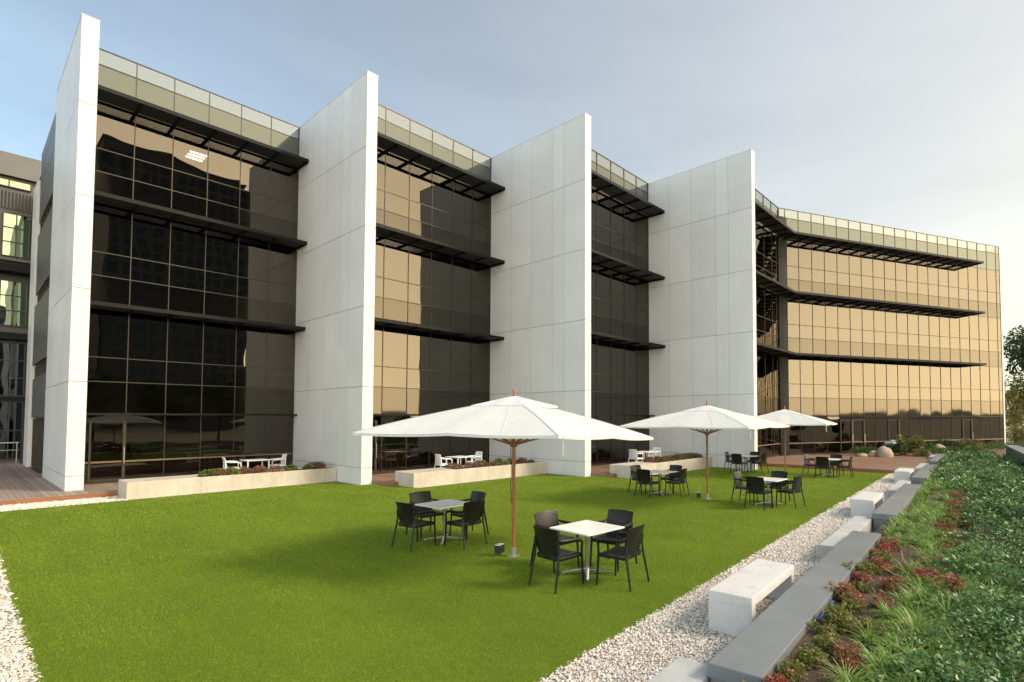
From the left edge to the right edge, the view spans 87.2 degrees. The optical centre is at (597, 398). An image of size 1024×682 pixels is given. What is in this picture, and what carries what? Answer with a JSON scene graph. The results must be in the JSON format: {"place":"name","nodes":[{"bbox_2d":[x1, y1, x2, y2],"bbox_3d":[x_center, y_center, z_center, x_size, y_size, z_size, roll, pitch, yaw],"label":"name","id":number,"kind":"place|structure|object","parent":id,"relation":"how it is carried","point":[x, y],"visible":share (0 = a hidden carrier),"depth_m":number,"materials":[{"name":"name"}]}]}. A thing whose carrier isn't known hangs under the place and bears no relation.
{"place":"outdoors","nodes":[
{"label":"outdoors","id":0,"kind":"place"},
{"bbox_2d":[0,466,888,681],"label":"lawn","id":1,"kind":"structure","parent":0,"point":[502,664],"depth_m":8.35,"materials":[{"name":"green plant"}]},
{"bbox_2d":[391,502,436,551],"bbox_3d":[-3.567,2.430,10.351,0.611,0.899,0.615,-1,-3,33],"label":"armchair","id":2,"kind":"object","parent":1,"relation":"on","point":[406,512],"visible":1,"depth_m":10.20,"materials":[{"name":"black plastic"}]},
{"bbox_2d":[405,491,442,538],"bbox_3d":[-3.700,2.470,11.440,0.615,0.899,0.611,-2,-3,42],"label":"armchair","id":3,"kind":"object","parent":1,"relation":"on","point":[420,497],"visible":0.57,"depth_m":11.53,"materials":[{"name":"black plastic"}]},
{"bbox_2d":[415,499,465,543],"bbox_3d":[-3.134,2.524,10.922,0.860,0.748,0.860,-2,-3,37],"label":"cafe table","id":4,"kind":"object","parent":1,"relation":"on","point":[444,505],"visible":0.81,"depth_m":10.88,"materials":[{"name":"white metal"}]},
{"bbox_2d":[444,499,487,549],"bbox_3d":[-2.601,2.435,10.502,0.615,0.899,0.611,-1,-3,35],"label":"armchair","id":5,"kind":"object","parent":1,"relation":"on","point":[472,512],"visible":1,"depth_m":10.37,"materials":[{"name":"black plastic"}]},
{"bbox_2d":[449,491,488,536],"bbox_3d":[-2.760,2.470,11.435,0.611,0.899,0.615,-2,-3,43],"label":"armchair","id":6,"kind":"object","parent":1,"relation":"on","point":[477,495],"visible":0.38,"depth_m":11.45,"materials":[{"name":"black plastic"}]},
{"bbox_2d":[352,388,653,557],"bbox_3d":[-1.436,1.331,9.745,4.056,3.075,3.907,-1,-2,21],"label":"market parasol","id":7,"kind":"object","parent":1,"relation":"on","point":[513,417],"visible":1,"depth_m":8.69,"materials":[{"name":"white fabric"}]},
{"bbox_2d":[530,510,579,573],"bbox_3d":[-0.716,2.380,8.978,0.615,0.899,0.611,-2,-3,44],"label":"armchair","id":8,"kind":"object","parent":1,"relation":"on","point":[548,519],"visible":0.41,"depth_m":9.10,"materials":[{"name":"black plastic"}]},
{"bbox_2d":[528,525,583,593],"bbox_3d":[-0.612,2.344,7.999,0.611,0.899,0.615,-2,-3,42],"label":"armchair","id":9,"kind":"object","parent":1,"relation":"on","point":[547,542],"visible":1,"depth_m":7.84,"materials":[{"name":"black plastic"}]},
{"bbox_2d":[550,520,624,580],"bbox_3d":[-0.164,2.437,8.553,0.860,0.748,0.860,-2,-3,42],"label":"cafe table","id":10,"kind":"object","parent":1,"relation":"on","point":[586,528],"visible":1,"depth_m":8.52,"materials":[{"name":"silver metal"}]},
{"bbox_2d":[589,509,636,571],"bbox_3d":[0.273,2.383,9.065,0.611,0.899,0.615,-1,-3,34],"label":"armchair","id":11,"kind":"object","parent":1,"relation":"on","point":[619,517],"visible":0.71,"depth_m":9.18,"materials":[{"name":"black plastic"}]},
{"bbox_2d":[596,523,649,591],"bbox_3d":[0.386,2.346,8.075,0.615,0.899,0.611,-1,-2,32],"label":"armchair","id":12,"kind":"object","parent":1,"relation":"on","point":[629,549],"visible":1,"depth_m":7.95,"materials":[{"name":"black plastic"}]},
{"bbox_2d":[628,465,652,493],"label":"armchair","id":13,"kind":"object","parent":1,"relation":"on","point":[633,471],"visible":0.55,"depth_m":18.04,"materials":[{"name":"black plastic"}]},
{"bbox_2d":[634,469,659,498],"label":"armchair","id":14,"kind":"object","parent":1,"relation":"on","point":[643,476],"visible":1,"depth_m":16.82,"materials":[{"name":"black plastic"}]},
{"bbox_2d":[647,470,676,495],"bbox_3d":[2.054,2.766,17.527,0.860,0.748,0.860,-1,-3,35],"label":"cafe table","id":15,"kind":"object","parent":1,"relation":"on","point":[659,472],"visible":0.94,"depth_m":17.50,"materials":[{"name":"silver metal"}]},
{"bbox_2d":[661,465,684,492],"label":"armchair","id":16,"kind":"object","parent":1,"relation":"on","point":[677,468],"visible":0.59,"depth_m":18.20,"materials":[{"name":"black plastic"}]},
{"bbox_2d":[665,468,689,497],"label":"armchair","id":17,"kind":"object","parent":1,"relation":"on","point":[682,473],"visible":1,"depth_m":16.98,"materials":[{"name":"black plastic"}]},
{"bbox_2d":[620,401,789,498],"bbox_3d":[3.430,1.581,16.565,4.011,3.075,4.011,-1,-3,34],"label":"market parasol","id":18,"kind":"object","parent":1,"relation":"on","point":[707,417],"visible":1,"depth_m":15.67,"materials":[{"name":"white fabric"}]},
{"bbox_2d":[730,454,747,473],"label":"armchair","id":19,"kind":"object","parent":1,"relation":"on","point":[736,459],"visible":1,"depth_m":24.24,"materials":[{"name":"black plastic"}]},
{"bbox_2d":[731,471,757,504],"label":"armchair","id":20,"kind":"object","parent":1,"relation":"on","point":[738,480],"visible":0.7,"depth_m":15.83,"materials":[{"name":"black plastic"}]},
{"bbox_2d":[744,476,772,510],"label":"armchair","id":21,"kind":"object","parent":1,"relation":"on","point":[754,485],"visible":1,"depth_m":14.69,"materials":[{"name":"black plastic"}]},
{"bbox_2d":[751,453,768,473],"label":"armchair","id":22,"kind":"object","parent":1,"relation":"on","point":[763,457],"visible":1,"depth_m":24.38,"materials":[{"name":"black plastic"}]},
{"bbox_2d":[754,477,786,506],"bbox_3d":[4.947,2.687,15.377,0.860,0.748,0.860,-2,-3,38],"label":"cafe table","id":23,"kind":"object","parent":1,"relation":"on","point":[769,479],"visible":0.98,"depth_m":15.32,"materials":[{"name":"silver metal"}]},
{"bbox_2d":[763,471,789,502],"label":"armchair","id":24,"kind":"object","parent":1,"relation":"on","point":[779,474],"visible":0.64,"depth_m":16.01,"materials":[{"name":"black plastic"}]},
{"bbox_2d":[776,476,805,508],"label":"armchair","id":25,"kind":"object","parent":1,"relation":"on","point":[796,482],"visible":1,"depth_m":14.86,"materials":[{"name":"black plastic"}]},
{"bbox_2d":[755,406,837,471],"bbox_3d":[8.360,1.840,23.642,3.912,3.075,3.912,-1,-2,30],"label":"market parasol","id":26,"kind":"object","parent":1,"relation":"on","point":[788,417],"visible":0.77,"depth_m":22.64,"materials":[{"name":"white fabric"}]},
{"bbox_2d":[814,457,833,477],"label":"armchair","id":27,"kind":"object","parent":1,"relation":"on","point":[822,462],"visible":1,"depth_m":22.30,"materials":[{"name":"black plastic"}]},
{"bbox_2d":[826,454,843,475],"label":"armchair","id":28,"kind":"object","parent":1,"relation":"on","point":[838,456],"visible":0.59,"depth_m":23.70,"materials":[{"name":"black plastic"}]},
{"bbox_2d":[836,456,853,477],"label":"armchair","id":29,"kind":"object","parent":1,"relation":"on","point":[849,465],"visible":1,"depth_m":22.48,"materials":[{"name":"black plastic"}]},
{"bbox_2d":[0,467,894,681],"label":"gravel","id":30,"kind":"structure","parent":0,"point":[655,662],"depth_m":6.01,"materials":[{"name":"white gravel"}]},
{"bbox_2d":[118,466,336,499],"bbox_3d":[-12.997,2.963,19.259,1.280,0.550,6.396,-2,-3,39],"label":"concrete planter","id":31,"kind":"object","parent":30,"relation":"on","point":[140,488],"visible":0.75,"depth_m":18.17,"materials":[{"name":"beige concrete"}]},
{"bbox_2d":[0,463,893,505],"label":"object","id":32,"kind":"structure","parent":30,"relation":"on","point":[48,499],"depth_m":16.80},
{"bbox_2d":[395,461,546,487],"bbox_3d":[-4.953,3.068,22.145,1.280,0.550,6.786,-2,-3,39],"label":"concrete planter","id":33,"kind":"object","parent":30,"relation":"on","point":[420,478],"visible":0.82,"depth_m":20.75,"materials":[{"name":"beige concrete"}]},
{"bbox_2d":[610,456,711,478],"bbox_3d":[3.239,3.182,25.227,1.280,0.550,6.966,-2,-3,39],"label":"concrete planter","id":34,"kind":"object","parent":30,"relation":"on","point":[622,470],"visible":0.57,"depth_m":23.85,"materials":[{"name":"beige concrete"}]},
{"bbox_2d":[648,657,710,681],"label":"concrete block","id":35,"kind":"structure","parent":30,"relation":"on","point":[680,669],"depth_m":4.61,"materials":[{"name":"white concrete"}]},
{"bbox_2d":[708,559,793,635],"bbox_3d":[2.032,2.535,6.850,0.530,0.495,1.720,-1,-3,35],"label":"concrete bench","id":36,"kind":"object","parent":30,"relation":"on","point":[735,598],"visible":0.81,"depth_m":6.30,"materials":[{"name":"white concrete"}]},
{"bbox_2d":[708,531,880,681],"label":"stone slab","id":37,"kind":"structure","parent":30,"relation":"on","point":[761,645],"depth_m":5.46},
{"bbox_2d":[819,516,872,560],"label":"concrete block","id":38,"kind":"structure","parent":30,"relation":"on","point":[841,533],"depth_m":10.46,"materials":[{"name":"white concrete"}]},
{"bbox_2d":[850,491,883,516],"bbox_3d":[7.130,2.797,13.993,0.530,0.495,1.720,-1,-3,35],"label":"concrete bench","id":39,"kind":"object","parent":30,"relation":"on","point":[865,504],"visible":0.75,"depth_m":13.39,"materials":[{"name":"white concrete"}]},
{"bbox_2d":[872,483,921,532],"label":"stone slab","id":40,"kind":"structure","parent":30,"relation":"on","point":[901,496],"depth_m":12.81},
{"bbox_2d":[887,479,911,498],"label":"concrete block","id":41,"kind":"structure","parent":30,"relation":"on","point":[894,488],"depth_m":17.22,"materials":[{"name":"grey concrete"}]},
{"bbox_2d":[894,468,913,482],"bbox_3d":[12.229,3.059,21.137,0.530,0.495,1.720,-1,-3,35],"label":"concrete bench","id":42,"kind":"object","parent":30,"relation":"on","point":[904,473],"visible":0.78,"depth_m":20.53,"materials":[{"name":"white concrete"}]},
{"bbox_2d":[912,464,936,483],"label":"stone slab","id":43,"kind":"structure","parent":30,"relation":"on","point":[922,474],"depth_m":19.68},
{"bbox_2d":[0,0,1023,408],"label":"sky","id":44,"kind":"structure","parent":0,"point":[908,115],"materials":[{"name":"blue"}]},
{"bbox_2d":[28,420,1023,472],"bbox_3d":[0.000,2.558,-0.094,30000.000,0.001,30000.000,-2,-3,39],"label":"ground","id":45,"kind":"structure","parent":0,"point":[1008,441],"depth_m":64.72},
{"bbox_2d":[0,461,118,500],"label":"deck","id":46,"kind":"structure","parent":45,"relation":"on","point":[18,480],"depth_m":18.35,"materials":[{"name":"brown wood"}]},
{"bbox_2d":[0,150,40,463],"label":"neighbour building","id":47,"kind":"structure","parent":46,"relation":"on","point":[20,175],"depth_m":28.99,"materials":[{"name":"grey concrete"}]},
{"bbox_2d":[0,401,23,459],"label":"window","id":48,"kind":"structure","parent":47,"relation":"in","point":[11,412],"depth_m":28.83,"materials":[{"name":"black glass"}]},
{"bbox_2d":[0,342,25,395],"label":"window","id":49,"kind":"structure","parent":47,"relation":"in","point":[12,355],"depth_m":28.90,"materials":[{"name":"black glass"}]},
{"bbox_2d":[0,279,28,327],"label":"window","id":50,"kind":"structure","parent":47,"relation":"in","point":[13,294],"depth_m":28.99,"materials":[{"name":"clear glass"}]},
{"bbox_2d":[1,211,30,258],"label":"window","id":51,"kind":"structure","parent":47,"relation":"in","point":[15,242],"depth_m":29.11,"materials":[{"name":"yellow glass"}]},
{"bbox_2d":[0,177,31,191],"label":"window","id":52,"kind":"structure","parent":47,"relation":"in","point":[7,182],"depth_m":29.17,"materials":[{"name":"yellow glass"}]},
{"bbox_2d":[372,473,397,485],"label":"deck","id":53,"kind":"structure","parent":45,"relation":"on","point":[386,479],"depth_m":20.46,"materials":[{"name":"brown wood"}]},
{"bbox_2d":[23,13,1005,490],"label":"office building","id":54,"kind":"structure","parent":45,"relation":"on","point":[215,279],"depth_m":24.07,"materials":[{"name":"grey"}]},
{"bbox_2d":[31,418,43,472],"bbox_3d":[-24.928,2.047,23.751,6.660,2.350,0.083,-2,-3,39],"label":"door","id":55,"kind":"structure","parent":54,"relation":"in","point":[38,423],"depth_m":24.06,"materials":[{"name":"brown wood"}]},
{"bbox_2d":[34,360,46,378],"bbox_3d":[-24.928,-1.361,23.876,6.660,0.570,0.083,-2,-3,39],"label":"strip window","id":56,"kind":"structure","parent":54,"relation":"in","point":[40,369],"depth_m":24.30,"materials":[{"name":"brown glass"}]},
{"bbox_2d":[87,421,125,481],"bbox_3d":[-17.791,1.880,19.275,0.100,2.185,1.000,-2,-3,39],"label":"door","id":57,"kind":"structure","parent":54,"relation":"in","point":[90,422],"depth_m":19.40,"materials":[{"name":"black glass"}]},
{"bbox_2d":[372,420,376,472],"bbox_3d":[-9.582,1.980,22.000,0.100,2.185,0.950,-2,-3,39],"label":"door","id":58,"kind":"structure","parent":54,"relation":"in","point":[375,445],"depth_m":22.32,"materials":[{"name":"brown metal"}]},
{"bbox_2d":[591,464,615,476],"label":"deck","id":59,"kind":"structure","parent":45,"relation":"on","point":[602,470],"depth_m":23.55,"materials":[{"name":"brown wood"}]},
{"bbox_2d":[760,444,1021,470],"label":"deck","id":60,"kind":"structure","parent":45,"relation":"on","point":[894,463],"depth_m":29.71,"materials":[{"name":"brown wood"}]},
{"bbox_2d":[847,446,877,453],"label":"hedge","id":61,"kind":"object","parent":60,"relation":"on","point":[866,450],"visible":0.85,"depth_m":34.26,"materials":[{"name":"green plant"}]},
{"bbox_2d":[875,446,893,456],"bbox_3d":[17.705,3.233,32.755,0.931,0.700,1.130,-2,-3,39],"label":"boulder","id":62,"kind":"object","parent":60,"relation":"on","point":[882,451],"visible":0.96,"depth_m":32.40,"materials":[{"name":"stone"}]},
{"bbox_2d":[880,442,905,455],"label":"dark shrub","id":63,"kind":"object","parent":60,"relation":"on","point":[894,450],"visible":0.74,"depth_m":33.69,"materials":[{"name":"green plant"}]},
{"bbox_2d":[894,434,924,454],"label":"bamboo shrub","id":64,"kind":"object","parent":60,"relation":"on","point":[916,443],"visible":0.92,"depth_m":33.73,"materials":[{"name":"green plant"}]},
{"bbox_2d":[933,438,962,449],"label":"dark shrub","id":65,"kind":"object","parent":60,"relation":"on","point":[948,444],"visible":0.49,"depth_m":36.40,"materials":[{"name":"green plant"}]},
{"bbox_2d":[921,446,988,454],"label":"hedge","id":66,"kind":"object","parent":60,"relation":"on","point":[973,449],"visible":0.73,"depth_m":32.73,"materials":[{"name":"green plant"}]},
{"bbox_2d":[953,437,984,451],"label":"gold shrub","id":67,"kind":"object","parent":60,"relation":"on","point":[972,443],"visible":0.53,"depth_m":36.17,"materials":[{"name":"green plant"}]},
{"bbox_2d":[975,442,1023,451],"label":"hedge","id":68,"kind":"object","parent":60,"relation":"on","point":[999,446],"visible":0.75,"depth_m":37.51,"materials":[{"name":"green plant"}]},
{"bbox_2d":[1006,422,1023,444],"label":"olive bush","id":69,"kind":"object","parent":60,"relation":"on","point":[1018,435],"visible":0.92,"depth_m":44.60,"materials":[{"name":"green plant"}]},
{"bbox_2d":[1003,325,1023,374],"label":"leafy tree","id":70,"kind":"object","parent":45,"relation":"on","point":[1014,351],"visible":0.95,"depth_m":51.76,"materials":[{"name":"green plant"}]},
{"bbox_2d":[1004,372,1023,441],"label":"olive tree","id":71,"kind":"object","parent":45,"relation":"on","point":[1017,402],"visible":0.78,"depth_m":49.19,"materials":[{"name":"green plant"}]},
{"bbox_2d":[1004,384,1023,440],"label":"olive tree","id":72,"kind":"object","parent":45,"relation":"on","point":[1006,411],"visible":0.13,"depth_m":58.81,"materials":[{"name":"green plant"}]},
{"bbox_2d":[1005,445,1023,464],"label":"garden wall","id":73,"kind":"structure","parent":45,"relation":"on","point":[1016,451],"depth_m":25.42,"materials":[{"name":"grey concrete"}]},
{"bbox_2d":[774,483,1023,681],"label":"planting bed","id":74,"kind":"object","parent":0,"point":[813,675],"visible":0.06,"depth_m":6.28,"materials":[{"name":"green plant"}]},
{"bbox_2d":[763,665,796,681],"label":"red shrub","id":75,"kind":"object","parent":74,"relation":"on","point":[777,678],"visible":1,"depth_m":4.24,"materials":[{"name":"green plant"}]},
{"bbox_2d":[776,657,807,681],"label":"shrub","id":76,"kind":"object","parent":74,"relation":"on","point":[797,669],"visible":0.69,"depth_m":4.44,"materials":[{"name":"green plant"}]},
{"bbox_2d":[794,645,830,670],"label":"shrub","id":77,"kind":"object","parent":74,"relation":"on","point":[811,654],"visible":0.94,"depth_m":4.67,"materials":[{"name":"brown plant"}]},
{"bbox_2d":[808,632,838,656],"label":"shrub","id":78,"kind":"object","parent":74,"relation":"on","point":[822,642],"visible":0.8,"depth_m":4.92,"materials":[{"name":"green plant"}]},
{"bbox_2d":[808,618,838,640],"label":"shrub","id":79,"kind":"object","parent":74,"relation":"on","point":[826,629],"visible":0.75,"depth_m":5.29,"materials":[{"name":"green plant"}]},
{"bbox_2d":[823,603,857,633],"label":"red shrub","id":80,"kind":"object","parent":74,"relation":"on","point":[834,613],"visible":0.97,"depth_m":5.44,"materials":[{"name":"brown plant"}]},
{"bbox_2d":[815,654,871,681],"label":"grass tuft","id":81,"kind":"object","parent":74,"relation":"on","point":[840,675],"visible":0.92,"depth_m":4.42,"materials":[{"name":"green plant"}]},
{"bbox_2d":[825,579,865,606],"bbox_3d":[2.971,2.333,6.365,0.484,0.269,0.410,-2,-3,38],"label":"red shrub","id":82,"kind":"object","parent":74,"relation":"on","point":[841,588],"visible":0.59,"depth_m":6.35,"materials":[{"name":"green plant"}]},
{"bbox_2d":[831,638,866,674],"bbox_3d":[2.212,2.289,4.719,0.317,0.223,0.374,1,-2,-14],"label":"red shrub","id":83,"kind":"object","parent":74,"relation":"on","point":[845,655],"visible":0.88,"depth_m":4.69,"materials":[{"name":"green plant"}]},
{"bbox_2d":[836,592,869,615],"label":"red shrub","id":84,"kind":"object","parent":74,"relation":"on","point":[850,604],"visible":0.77,"depth_m":5.99,"materials":[{"name":"brown plant"}]},
{"bbox_2d":[842,560,874,577],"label":"red shrub","id":85,"kind":"object","parent":74,"relation":"on","point":[861,567],"visible":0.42,"depth_m":7.46,"materials":[{"name":"brown plant"}]},
{"bbox_2d":[846,567,871,582],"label":"red shrub","id":86,"kind":"object","parent":74,"relation":"on","point":[859,576],"visible":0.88,"depth_m":7.14,"materials":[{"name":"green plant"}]},
{"bbox_2d":[850,581,875,592],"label":"shrub","id":87,"kind":"object","parent":74,"relation":"on","point":[859,586],"visible":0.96,"depth_m":6.78,"materials":[{"name":"green plant"}]},
{"bbox_2d":[839,615,900,650],"bbox_3d":[2.622,2.285,5.169,0.612,0.335,0.603,1,-2,-26],"label":"grass tuft","id":88,"kind":"object","parent":74,"relation":"on","point":[869,637],"visible":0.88,"depth_m":5.16,"materials":[{"name":"green plant"}]},
{"bbox_2d":[859,560,882,574],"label":"red shrub","id":89,"kind":"object","parent":74,"relation":"on","point":[874,568],"visible":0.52,"depth_m":7.66,"materials":[{"name":"brown plant"}]},
{"bbox_2d":[857,616,891,636],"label":"shrub","id":90,"kind":"object","parent":74,"relation":"on","point":[862,622],"visible":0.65,"depth_m":5.32,"materials":[{"name":"green plant"}]},
{"bbox_2d":[863,555,890,571],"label":"red shrub","id":91,"kind":"object","parent":74,"relation":"on","point":[879,561],"visible":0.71,"depth_m":7.90,"materials":[{"name":"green plant"}]},
{"bbox_2d":[839,639,915,679],"bbox_3d":[2.457,2.286,4.642,0.726,0.368,0.602,0,-2,-12],"label":"grass tuft","id":92,"kind":"object","parent":74,"relation":"on","point":[879,657],"visible":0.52,"depth_m":4.68,"materials":[{"name":"green plant"}]},
{"bbox_2d":[869,549,894,565],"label":"red shrub","id":93,"kind":"object","parent":74,"relation":"on","point":[886,557],"visible":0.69,"depth_m":8.13,"materials":[{"name":"brown plant"}]},
{"bbox_2d":[870,588,897,608],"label":"red shrub","id":94,"kind":"object","parent":74,"relation":"on","point":[880,596],"visible":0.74,"depth_m":6.12,"materials":[{"name":"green plant"}]},
{"bbox_2d":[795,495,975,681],"bbox_3d":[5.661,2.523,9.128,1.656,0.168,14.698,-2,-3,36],"label":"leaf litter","id":95,"kind":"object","parent":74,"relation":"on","point":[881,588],"visible":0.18,"depth_m":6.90,"materials":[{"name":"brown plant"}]},
{"bbox_2d":[868,596,910,621],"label":"grass tuft","id":96,"kind":"object","parent":74,"relation":"on","point":[885,612],"visible":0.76,"depth_m":5.86,"materials":[{"name":"green plant"}]},
{"bbox_2d":[878,535,901,551],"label":"red shrub","id":97,"kind":"object","parent":74,"relation":"on","point":[894,544],"visible":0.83,"depth_m":9.00,"materials":[{"name":"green plant"}]},
{"bbox_2d":[875,576,906,591],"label":"red shrub","id":98,"kind":"object","parent":74,"relation":"on","point":[891,581],"visible":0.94,"depth_m":6.81,"materials":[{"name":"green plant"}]},
{"bbox_2d":[886,553,930,580],"bbox_3d":[4.382,2.368,7.408,0.704,0.385,0.694,-1,-2,14],"label":"grass tuft","id":99,"kind":"object","parent":74,"relation":"on","point":[907,566],"visible":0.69,"depth_m":7.45,"materials":[{"name":"green plant"}]},
{"bbox_2d":[877,605,948,640],"bbox_3d":[3.225,2.292,5.423,0.638,0.293,0.727,1,-3,-34],"label":"grass tuft","id":100,"kind":"object","parent":74,"relation":"on","point":[917,624],"visible":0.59,"depth_m":5.46,"materials":[{"name":"green plant"}]},
{"bbox_2d":[826,464,1023,681],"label":"strappy grass","id":101,"kind":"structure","parent":74,"relation":"on","point":[930,543],"depth_m":6.35,"materials":[{"name":"green plant"}]},
{"bbox_2d":[889,643,966,681],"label":"grass tuft","id":102,"kind":"object","parent":74,"relation":"on","point":[909,650],"visible":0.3,"depth_m":4.60,"materials":[{"name":"green plant"}]},
{"bbox_2d":[910,565,949,581],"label":"red shrub","id":103,"kind":"object","parent":74,"relation":"on","point":[925,573],"visible":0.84,"depth_m":7.12,"materials":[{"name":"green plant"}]},
{"bbox_2d":[918,586,969,623],"bbox_3d":[3.846,2.315,5.831,0.602,0.368,0.726,0,-2,-9],"label":"grass tuft","id":104,"kind":"object","parent":74,"relation":"on","point":[943,604],"visible":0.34,"depth_m":5.90,"materials":[{"name":"green plant"}]},
{"bbox_2d":[868,449,1023,681],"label":"glossy ground cover","id":105,"kind":"object","parent":74,"relation":"on","point":[992,481],"visible":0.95,"depth_m":6.89,"materials":[{"name":"green plant"}]},
{"bbox_2d":[930,573,966,593],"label":"red shrub","id":106,"kind":"object","parent":74,"relation":"on","point":[952,583],"visible":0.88,"depth_m":6.55,"materials":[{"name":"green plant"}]},
{"bbox_2d":[929,622,991,663],"bbox_3d":[3.358,2.302,4.920,0.623,0.315,0.550,2,-3,-41],"label":"grass tuft","id":107,"kind":"object","parent":74,"relation":"on","point":[952,639],"visible":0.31,"depth_m":4.99,"materials":[{"name":"green plant"}]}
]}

